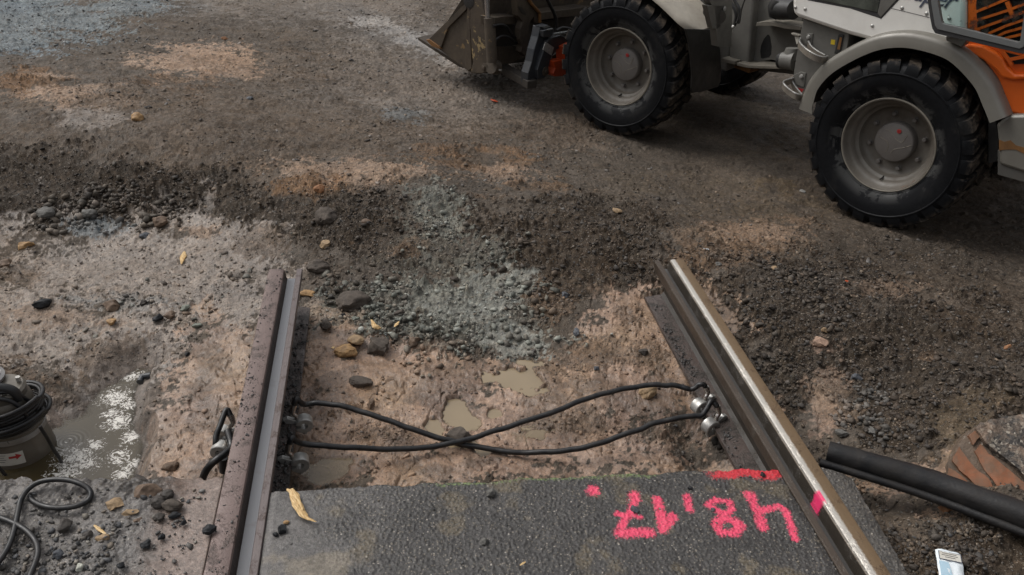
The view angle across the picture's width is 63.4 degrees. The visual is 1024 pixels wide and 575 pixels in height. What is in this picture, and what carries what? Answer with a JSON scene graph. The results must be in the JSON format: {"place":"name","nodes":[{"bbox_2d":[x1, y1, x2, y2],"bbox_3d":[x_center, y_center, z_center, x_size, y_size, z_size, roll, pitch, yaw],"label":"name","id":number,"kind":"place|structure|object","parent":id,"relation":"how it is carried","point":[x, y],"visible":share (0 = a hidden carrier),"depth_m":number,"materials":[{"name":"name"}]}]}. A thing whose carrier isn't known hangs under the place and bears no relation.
{"place":"outdoors","nodes":[
{"label":"outdoors","id":0,"kind":"place"},
{"bbox_2d":[0,476,222,574],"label":"muddy road","id":1,"kind":"structure","parent":0,"point":[203,510],"depth_m":1.91,"materials":[{"name":"soil"},{"name":"gravel"}]},
{"bbox_2d":[0,515,40,574],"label":"cable","id":2,"kind":"object","parent":1,"relation":"on","point":[30,534],"visible":1,"depth_m":1.83,"materials":[{"name":"rubber"}]},
{"bbox_2d":[0,477,93,564],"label":"cable","id":3,"kind":"object","parent":1,"relation":"on","point":[39,504],"visible":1,"depth_m":1.93,"materials":[{"name":"rubber"}]},
{"bbox_2d":[52,549,63,559],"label":"stone","id":4,"kind":"object","parent":1,"relation":"on","point":[58,554],"visible":1,"depth_m":1.82,"materials":[{"name":"stone"}]},
{"bbox_2d":[56,518,72,533],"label":"stone","id":5,"kind":"object","parent":1,"relation":"on","point":[65,524],"visible":1,"depth_m":1.88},
{"bbox_2d":[75,563,83,571],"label":"stone","id":6,"kind":"object","parent":1,"relation":"on","point":[79,567],"visible":1,"depth_m":1.79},
{"bbox_2d":[82,530,92,538],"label":"stone","id":7,"kind":"object","parent":1,"relation":"on","point":[88,533],"visible":1,"depth_m":1.87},
{"bbox_2d":[93,525,105,533],"bbox_3d":[-0.937,0.553,1.888,0.051,0.003,0.009,21,35,27],"label":"wood splinter","id":8,"kind":"object","parent":1,"relation":"on","point":[98,528],"visible":1,"depth_m":1.89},
{"bbox_2d":[95,534,109,540],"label":"stone","id":9,"kind":"object","parent":1,"relation":"on","point":[99,537],"visible":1,"depth_m":1.86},
{"bbox_2d":[0,488,205,574],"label":"grit","id":10,"kind":"object","parent":1,"relation":"on","point":[75,560],"visible":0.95,"depth_m":1.85,"materials":[{"name":"gravel"}]},
{"bbox_2d":[105,497,123,510],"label":"stone","id":11,"kind":"object","parent":1,"relation":"on","point":[113,503],"visible":1,"depth_m":1.95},
{"bbox_2d":[116,562,124,568],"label":"stone","id":12,"kind":"object","parent":1,"relation":"on","point":[120,565],"visible":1,"depth_m":1.80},
{"bbox_2d":[122,509,138,515],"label":"stone","id":13,"kind":"object","parent":1,"relation":"on","point":[126,512],"visible":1,"depth_m":1.93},
{"bbox_2d":[134,474,147,480],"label":"stone","id":14,"kind":"object","parent":1,"relation":"on","point":[141,477],"visible":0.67,"depth_m":2.03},
{"bbox_2d":[139,539,150,548],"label":"stone","id":15,"kind":"object","parent":1,"relation":"on","point":[145,543],"visible":1,"depth_m":1.86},
{"bbox_2d":[134,483,162,497],"bbox_3d":[-0.875,0.489,1.991,0.064,0.035,0.051,-2,31,-9],"label":"stone","id":16,"kind":"object","parent":1,"relation":"on","point":[148,489],"visible":0.91,"depth_m":1.99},
{"bbox_2d":[150,495,165,508],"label":"stone","id":17,"kind":"object","parent":1,"relation":"on","point":[156,501],"visible":1,"depth_m":1.96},
{"bbox_2d":[153,512,164,521],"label":"stone","id":18,"kind":"object","parent":1,"relation":"on","point":[159,516],"visible":1,"depth_m":1.93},
{"bbox_2d":[157,533,165,539],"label":"stone","id":19,"kind":"object","parent":1,"relation":"on","point":[162,536],"visible":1,"depth_m":1.88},
{"bbox_2d":[160,489,173,498],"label":"stone","id":20,"kind":"object","parent":1,"relation":"on","point":[167,493],"visible":0.95,"depth_m":1.99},
{"bbox_2d":[161,499,183,511],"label":"stone","id":21,"kind":"object","parent":1,"relation":"on","point":[170,505],"visible":1,"depth_m":1.95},
{"bbox_2d":[168,511,181,518],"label":"stone","id":22,"kind":"object","parent":1,"relation":"on","point":[174,514],"visible":1,"depth_m":1.94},
{"bbox_2d":[202,524,216,534],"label":"stone","id":23,"kind":"object","parent":1,"relation":"on","point":[208,529],"visible":1,"depth_m":1.90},
{"bbox_2d":[0,0,1023,574],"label":"ground","id":24,"kind":"structure","parent":0,"point":[210,376],"depth_m":3.57,"materials":[{"name":"soil"}]},
{"bbox_2d":[0,259,11,267],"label":"stone","id":25,"kind":"object","parent":24,"relation":"on","point":[5,262],"visible":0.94,"depth_m":3.38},
{"bbox_2d":[18,242,34,250],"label":"stone","id":26,"kind":"object","parent":24,"relation":"on","point":[22,245],"visible":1,"depth_m":3.54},
{"bbox_2d":[31,298,51,308],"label":"stone","id":27,"kind":"object","parent":24,"relation":"on","point":[42,303],"visible":1,"depth_m":3.10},
{"bbox_2d":[36,206,54,218],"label":"stone","id":28,"kind":"object","parent":24,"relation":"on","point":[46,211],"visible":1,"depth_m":3.72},
{"bbox_2d":[0,369,150,480],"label":"trench water","id":29,"kind":"structure","parent":24,"relation":"on","point":[100,439],"depth_m":2.62,"materials":[{"name":"liquid"}]},
{"bbox_2d":[0,367,62,475],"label":"submersible pump","id":30,"kind":"object","parent":29,"relation":"in","point":[27,436],"visible":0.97,"depth_m":2.49,"materials":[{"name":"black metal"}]},
{"bbox_2d":[81,209,97,217],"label":"stone","id":31,"kind":"object","parent":24,"relation":"on","point":[87,213],"visible":1,"depth_m":3.75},
{"bbox_2d":[103,299,119,311],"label":"stone","id":32,"kind":"object","parent":24,"relation":"on","point":[112,305],"visible":1,"depth_m":3.13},
{"bbox_2d":[106,318,116,325],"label":"stone","id":33,"kind":"object","parent":24,"relation":"on","point":[111,321],"visible":1,"depth_m":3.04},
{"bbox_2d":[26,161,197,235],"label":"coarse gravel","id":34,"kind":"structure","parent":24,"relation":"on","point":[94,202],"depth_m":3.79,"materials":[{"name":"gravel"}]},
{"bbox_2d":[131,112,143,120],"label":"stone","id":35,"kind":"object","parent":24,"relation":"on","point":[136,116],"visible":0.98,"depth_m":4.26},
{"bbox_2d":[136,372,150,384],"bbox_3d":[-1.246,0.307,2.808,0.045,0.032,0.040,-2,31,-9],"label":"pipe end","id":36,"kind":"object","parent":24,"relation":"on","point":[142,377],"visible":0.94,"depth_m":2.80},
{"bbox_2d":[139,232,149,238],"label":"stone","id":37,"kind":"object","parent":24,"relation":"on","point":[144,235],"visible":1,"depth_m":3.67,"materials":[{"name":"stone"}]},
{"bbox_2d":[10,225,305,379],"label":"loose stones","id":38,"kind":"object","parent":24,"relation":"on","point":[230,274],"visible":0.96,"depth_m":3.15,"materials":[{"name":"stone"}]},
{"bbox_2d":[152,313,163,321],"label":"stone","id":39,"kind":"object","parent":24,"relation":"on","point":[159,317],"visible":1,"depth_m":3.06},
{"bbox_2d":[153,216,167,227],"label":"stone","id":40,"kind":"object","parent":24,"relation":"on","point":[159,221],"visible":1,"depth_m":3.75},
{"bbox_2d":[160,461,178,471],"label":"mud clod","id":41,"kind":"object","parent":24,"relation":"on","point":[171,466],"visible":1,"depth_m":2.40,"materials":[{"name":"brown soil"}]},
{"bbox_2d":[163,310,175,318],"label":"stone","id":42,"kind":"object","parent":24,"relation":"on","point":[170,314],"visible":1,"depth_m":3.08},
{"bbox_2d":[180,251,186,263],"bbox_3d":[-1.389,-0.124,3.498,0.027,0.010,0.116,-4,30,-13],"label":"wood chip","id":43,"kind":"object","parent":24,"relation":"on","point":[183,256],"visible":1,"depth_m":3.50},
{"bbox_2d":[180,304,189,310],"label":"stone","id":44,"kind":"object","parent":24,"relation":"on","point":[186,307],"visible":1,"depth_m":3.14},
{"bbox_2d":[192,323,201,327],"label":"stone","id":45,"kind":"object","parent":24,"relation":"on","point":[195,325],"visible":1,"depth_m":3.05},
{"bbox_2d":[203,269,309,574],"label":"grooved rail","id":46,"kind":"object","parent":24,"relation":"on","point":[254,452],"visible":0.95,"depth_m":2.26,"materials":[{"name":"metal"}]},
{"bbox_2d":[210,439,227,473],"bbox_3d":[-0.821,0.470,2.376,0.088,0.129,0.060,-2,31,-9],"label":"rail clamp","id":47,"kind":"object","parent":46,"relation":"attached to","point":[220,446],"visible":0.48,"depth_m":2.37,"materials":[{"name":"metal"}]},
{"bbox_2d":[199,428,232,479],"bbox_3d":[-0.821,0.496,2.332,0.073,0.141,0.149,19,34,24],"label":"cable","id":48,"kind":"object","parent":47,"relation":"attached to","point":[213,462],"visible":0.74,"depth_m":2.28,"materials":[{"name":"rubber"}]},
{"bbox_2d":[212,407,232,451],"bbox_3d":[-0.844,0.423,2.411,0.030,0.118,0.105,12,32,14],"label":"cable","id":49,"kind":"object","parent":47,"relation":"attached to","point":[226,412],"visible":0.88,"depth_m":2.39,"materials":[{"name":"rubber"}]},
{"bbox_2d":[219,414,235,439],"bbox_3d":[-0.833,0.420,2.435,0.088,0.104,0.040,-2,31,-9],"label":"rail clamp","id":50,"kind":"object","parent":46,"relation":"attached to","point":[232,421],"visible":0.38,"depth_m":2.42,"materials":[{"name":"metal"}]},
{"bbox_2d":[206,275,280,573],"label":"grit","id":51,"kind":"object","parent":46,"relation":"on","point":[247,434],"visible":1,"depth_m":2.26,"materials":[{"name":"gravel"}]},
{"bbox_2d":[271,315,307,491],"bbox_3d":[-0.679,0.380,2.531,0.058,0.014,1.098,-2,31,-9],"label":"grit","id":52,"kind":"object","parent":46,"relation":"on","point":[288,403],"visible":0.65,"depth_m":2.48,"materials":[{"name":"gravel"}]},
{"bbox_2d":[278,444,309,473],"bbox_3d":[-0.620,0.487,2.357,0.088,0.104,0.040,-2,31,-9],"label":"rail clamp","id":53,"kind":"object","parent":46,"relation":"attached to","point":[300,464],"visible":1,"depth_m":2.35,"materials":[{"name":"metal"}]},
{"bbox_2d":[286,382,706,451],"bbox_3d":[-0.012,0.394,2.546,1.318,0.114,0.085,-6,32,-15],"label":"cable","id":54,"kind":"object","parent":53,"relation":"attached to","point":[291,439],"visible":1,"depth_m":2.52,"materials":[{"name":"rubber"}]},
{"bbox_2d":[283,405,312,433],"bbox_3d":[-0.645,0.399,2.502,0.088,0.104,0.040,-2,31,-9],"label":"rail clamp","id":55,"kind":"object","parent":46,"relation":"attached to","point":[303,422],"visible":0.99,"depth_m":2.49,"materials":[{"name":"metal"}]},
{"bbox_2d":[291,396,718,455],"bbox_3d":[-0.007,0.423,2.515,1.313,0.136,0.151,1,31,-4],"label":"cable","id":56,"kind":"object","parent":55,"relation":"attached to","point":[296,400],"visible":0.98,"depth_m":2.51,"materials":[{"name":"rubber"}]},
{"bbox_2d":[300,290,314,296],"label":"stone","id":57,"kind":"object","parent":24,"relation":"on","point":[310,293],"visible":0.92,"depth_m":3.17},
{"bbox_2d":[306,258,329,273],"bbox_3d":[-0.782,-0.085,3.339,0.096,0.061,0.084,-2,31,-9],"label":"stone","id":58,"kind":"object","parent":24,"relation":"on","point":[318,266],"visible":0.96,"depth_m":3.31,"materials":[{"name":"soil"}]},
{"bbox_2d":[313,184,324,192],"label":"mud clod","id":59,"kind":"object","parent":24,"relation":"on","point":[319,188],"visible":1,"depth_m":3.78,"materials":[{"name":"soil"}]},
{"bbox_2d":[319,240,330,248],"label":"stone","id":60,"kind":"object","parent":24,"relation":"on","point":[324,244],"visible":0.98,"depth_m":3.48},
{"bbox_2d":[319,320,331,329],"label":"mud clod","id":61,"kind":"object","parent":24,"relation":"on","point":[325,324],"visible":1,"depth_m":2.96,"materials":[{"name":"soil"}]},
{"bbox_2d":[315,207,337,225],"bbox_3d":[-0.811,-0.307,3.622,0.100,0.087,0.120,-2,31,-9],"label":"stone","id":62,"kind":"object","parent":24,"relation":"on","point":[325,215],"visible":0.91,"depth_m":3.59,"materials":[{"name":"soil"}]},
{"bbox_2d":[304,458,352,484],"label":"puddle","id":63,"kind":"object","parent":24,"relation":"on","point":[322,471],"visible":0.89,"depth_m":2.42,"materials":[{"name":"liquid"}]},
{"bbox_2d":[333,343,357,357],"bbox_3d":[-0.575,0.224,2.874,0.073,0.048,0.068,26,37,33],"label":"stone","id":64,"kind":"object","parent":24,"relation":"on","point":[345,350],"visible":1,"depth_m":2.86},
{"bbox_2d":[335,290,371,311],"bbox_3d":[-0.601,0.052,3.129,0.130,0.075,0.100,-13,34,-26],"label":"stone","id":65,"kind":"object","parent":24,"relation":"on","point":[346,301],"visible":0.93,"depth_m":3.10,"materials":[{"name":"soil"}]},
{"bbox_2d":[347,334,363,344],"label":"stone","id":66,"kind":"object","parent":24,"relation":"on","point":[356,339],"visible":1,"depth_m":2.91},
{"bbox_2d":[349,375,372,387],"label":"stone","id":67,"kind":"object","parent":24,"relation":"on","point":[356,381],"visible":1,"depth_m":2.74,"materials":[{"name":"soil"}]},
{"bbox_2d":[368,398,374,409],"bbox_3d":[-0.453,0.378,2.668,0.023,0.042,0.027,-2,31,-9],"label":"shard","id":68,"kind":"object","parent":24,"relation":"on","point":[371,405],"visible":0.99,"depth_m":2.66,"materials":[{"name":"brown stone"}]},
{"bbox_2d":[371,319,380,329],"bbox_3d":[-0.500,0.131,2.992,0.031,0.013,0.067,-17,37,-31],"label":"wood chip","id":69,"kind":"object","parent":24,"relation":"on","point":[375,325],"visible":1,"depth_m":2.98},
{"bbox_2d":[367,337,388,355],"bbox_3d":[-0.470,0.207,2.917,0.076,0.057,0.071,10,31,10],"label":"stone","id":70,"kind":"object","parent":24,"relation":"on","point":[378,345],"visible":1,"depth_m":2.89,"materials":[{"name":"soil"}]},
{"bbox_2d":[393,309,404,315],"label":"mud clod","id":71,"kind":"object","parent":24,"relation":"on","point":[400,311],"visible":1,"depth_m":3.06,"materials":[{"name":"soil"}]},
{"bbox_2d":[409,337,421,347],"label":"stone","id":72,"kind":"object","parent":24,"relation":"on","point":[413,339],"visible":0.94,"depth_m":2.94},
{"bbox_2d":[196,317,672,484],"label":"loose stones","id":73,"kind":"object","parent":24,"relation":"on","point":[652,335],"visible":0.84,"depth_m":2.67,"materials":[{"name":"stone"}]},
{"bbox_2d":[424,419,444,435],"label":"puddle","id":74,"kind":"object","parent":24,"relation":"on","point":[433,426],"visible":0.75,"depth_m":2.62,"materials":[{"name":"liquid"}]},
{"bbox_2d":[311,228,572,377],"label":"coarse gravel","id":75,"kind":"structure","parent":24,"relation":"on","point":[525,283],"depth_m":3.14,"materials":[{"name":"gravel"}]},
{"bbox_2d":[446,426,471,438],"bbox_3d":[-0.160,0.460,2.566,0.076,0.040,0.060,-20,38,-34],"label":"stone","id":76,"kind":"object","parent":24,"relation":"on","point":[458,432],"visible":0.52,"depth_m":2.56,"materials":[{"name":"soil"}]},
{"bbox_2d":[309,177,612,356],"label":"green gravel","id":77,"kind":"structure","parent":24,"relation":"on","point":[456,329],"depth_m":3.17,"materials":[{"name":"gravel"}]},
{"bbox_2d":[443,399,481,430],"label":"puddle","id":78,"kind":"object","parent":24,"relation":"on","point":[456,413],"visible":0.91,"depth_m":2.68,"materials":[{"name":"liquid"}]},
{"bbox_2d":[448,441,490,456],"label":"puddle","id":79,"kind":"object","parent":24,"relation":"on","point":[481,453],"visible":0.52,"depth_m":2.53,"materials":[{"name":"liquid"}]},
{"bbox_2d":[487,409,502,418],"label":"puddle","id":80,"kind":"object","parent":24,"relation":"on","point":[494,413],"visible":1,"depth_m":2.70,"materials":[{"name":"liquid"}]},
{"bbox_2d":[0,0,1021,375],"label":"loose stones","id":81,"kind":"object","parent":24,"relation":"on","point":[436,138],"visible":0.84,"depth_m":4.60,"materials":[{"name":"stone"}]},
{"bbox_2d":[481,360,548,396],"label":"puddle","id":82,"kind":"object","parent":24,"relation":"on","point":[528,381],"visible":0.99,"depth_m":2.86,"materials":[{"name":"liquid"}]},
{"bbox_2d":[518,425,554,441],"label":"puddle","id":83,"kind":"object","parent":24,"relation":"on","point":[539,434],"visible":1,"depth_m":2.62,"materials":[{"name":"liquid"}]},
{"bbox_2d":[573,328,578,335],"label":"stone","id":84,"kind":"object","parent":24,"relation":"on","point":[576,332],"visible":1,"depth_m":3.04,"materials":[{"name":"stone"}]},
{"bbox_2d":[613,208,622,212],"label":"stone","id":85,"kind":"object","parent":24,"relation":"on","point":[616,210],"visible":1,"depth_m":3.84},
{"bbox_2d":[638,348,647,355],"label":"stone","id":86,"kind":"object","parent":24,"relation":"on","point":[643,351],"visible":1,"depth_m":2.95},
{"bbox_2d":[638,387,656,398],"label":"stone","id":87,"kind":"object","parent":24,"relation":"on","point":[647,393],"visible":0.74,"depth_m":2.75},
{"bbox_2d":[702,416,727,459],"bbox_3d":[0.686,0.508,2.565,0.090,0.072,0.381,-3,31,-12],"label":"rubble","id":88,"kind":"object","parent":24,"relation":"on","point":[713,439],"visible":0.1,"depth_m":2.61,"materials":[{"name":"stone"}]},
{"bbox_2d":[418,0,1023,226],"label":"wheel loader","id":89,"kind":"object","parent":24,"relation":"on","point":[918,113],"visible":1,"depth_m":4.19,"materials":[{"name":"paint"}]},
{"bbox_2d":[928,0,1023,53],"bbox_3d":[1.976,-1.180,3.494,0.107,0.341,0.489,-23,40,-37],"label":"door","id":90,"kind":"structure","parent":89,"relation":"in","point":[999,24],"depth_m":3.47,"materials":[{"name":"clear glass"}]},
{"bbox_2d":[644,259,890,574],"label":"grooved rail","id":91,"kind":"object","parent":24,"relation":"on","point":[763,432],"visible":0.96,"depth_m":2.49,"materials":[{"name":"metal"}]},
{"bbox_2d":[655,305,744,466],"bbox_3d":[0.633,0.345,2.728,0.057,0.009,1.098,-2,31,-9],"label":"grit","id":92,"kind":"object","parent":91,"relation":"on","point":[693,367],"visible":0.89,"depth_m":2.86,"materials":[{"name":"gravel"}]},
{"bbox_2d":[690,385,715,412],"bbox_3d":[0.621,0.368,2.686,0.086,0.104,0.040,-13,34,-26],"label":"rail clamp","id":93,"kind":"object","parent":91,"relation":"attached to","point":[697,404],"visible":0.84,"depth_m":2.67,"materials":[{"name":"metal"}]},
{"bbox_2d":[701,405,726,436],"bbox_3d":[0.636,0.419,2.602,0.086,0.104,0.040,-13,34,-26],"label":"rail clamp","id":94,"kind":"object","parent":91,"relation":"attached to","point":[708,424],"visible":0.99,"depth_m":2.59,"materials":[{"name":"metal"}]},
{"bbox_2d":[699,244,853,368],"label":"coarse gravel","id":95,"kind":"structure","parent":24,"relation":"on","point":[821,316],"depth_m":3.11,"materials":[{"name":"gravel"}]},
{"bbox_2d":[813,336,828,346],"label":"stone","id":96,"kind":"object","parent":24,"relation":"on","point":[820,342],"visible":1,"depth_m":2.92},
{"bbox_2d":[835,429,848,436],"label":"stone","id":97,"kind":"object","parent":24,"relation":"on","point":[840,432],"visible":1,"depth_m":2.55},
{"bbox_2d":[851,373,862,379],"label":"stone","id":98,"kind":"object","parent":24,"relation":"on","point":[855,376],"visible":1,"depth_m":2.80,"materials":[{"name":"stone"}]},
{"bbox_2d":[820,467,907,574],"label":"road edge strip","id":99,"kind":"object","parent":24,"relation":"on","point":[847,490],"visible":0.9,"depth_m":2.06,"materials":[{"name":"concrete"}]},
{"bbox_2d":[828,383,899,439],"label":"coarse gravel","id":100,"kind":"structure","parent":24,"relation":"on","point":[866,421],"depth_m":2.63,"materials":[{"name":"gravel"}]},
{"bbox_2d":[868,426,875,434],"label":"stone","id":101,"kind":"object","parent":24,"relation":"on","point":[871,430],"visible":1,"depth_m":2.52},
{"bbox_2d":[819,441,1023,537],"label":"rubber profile","id":102,"kind":"object","parent":24,"relation":"on","point":[1005,512],"visible":0.99,"depth_m":2.17,"materials":[{"name":"rubber"}]},
{"bbox_2d":[852,450,1023,574],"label":"grit","id":103,"kind":"object","parent":24,"relation":"on","point":[938,531],"visible":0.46,"depth_m":2.15,"materials":[{"name":"gravel"}]},
{"bbox_2d":[938,506,951,511],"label":"stone","id":104,"kind":"object","parent":24,"relation":"on","point":[943,509],"visible":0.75,"depth_m":2.20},
{"bbox_2d":[935,549,963,574],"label":"packet","id":105,"kind":"object","parent":24,"relation":"on","point":[949,562],"visible":1,"depth_m":1.96},
{"bbox_2d":[945,414,1023,489],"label":"masonry chunk","id":106,"kind":"object","parent":24,"relation":"on","point":[984,454],"visible":0.76,"depth_m":2.29,"materials":[{"name":"brick"}]},
{"bbox_2d":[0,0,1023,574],"bbox_3d":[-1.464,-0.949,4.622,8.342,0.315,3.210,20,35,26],"label":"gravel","id":107,"kind":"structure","parent":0,"point":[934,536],"depth_m":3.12,"materials":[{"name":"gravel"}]},
{"bbox_2d":[259,468,839,574],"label":"asphalt road","id":108,"kind":"structure","parent":0,"point":[748,535],"depth_m":1.98,"materials":[{"name":"asphalt"}]},
{"bbox_2d":[278,524,286,534],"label":"stone","id":109,"kind":"object","parent":108,"relation":"on","point":[282,528],"visible":1,"depth_m":1.92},
{"bbox_2d":[288,488,316,521],"bbox_3d":[-0.507,0.523,1.982,0.029,0.010,0.130,-17,36,-31],"label":"wood splinter","id":110,"kind":"object","parent":108,"relation":"on","point":[299,510],"visible":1,"depth_m":1.98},
{"bbox_2d":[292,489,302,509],"bbox_3d":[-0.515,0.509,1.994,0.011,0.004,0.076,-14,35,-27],"label":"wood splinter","id":111,"kind":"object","parent":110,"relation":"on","point":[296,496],"visible":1,"depth_m":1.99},
{"bbox_2d":[480,537,488,544],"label":"stone","id":112,"kind":"object","parent":108,"relation":"on","point":[484,540],"visible":1,"depth_m":1.92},
{"bbox_2d":[486,488,495,496],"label":"stone","id":113,"kind":"object","parent":108,"relation":"on","point":[490,492],"visible":1,"depth_m":2.05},
{"bbox_2d":[285,475,802,574],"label":"grit","id":114,"kind":"object","parent":108,"relation":"on","point":[378,500],"visible":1,"depth_m":2.00,"materials":[{"name":"gravel"}]},
{"bbox_2d":[630,505,638,512],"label":"stone","id":115,"kind":"object","parent":108,"relation":"on","point":[633,508],"visible":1,"depth_m":2.04,"materials":[{"name":"stone"}]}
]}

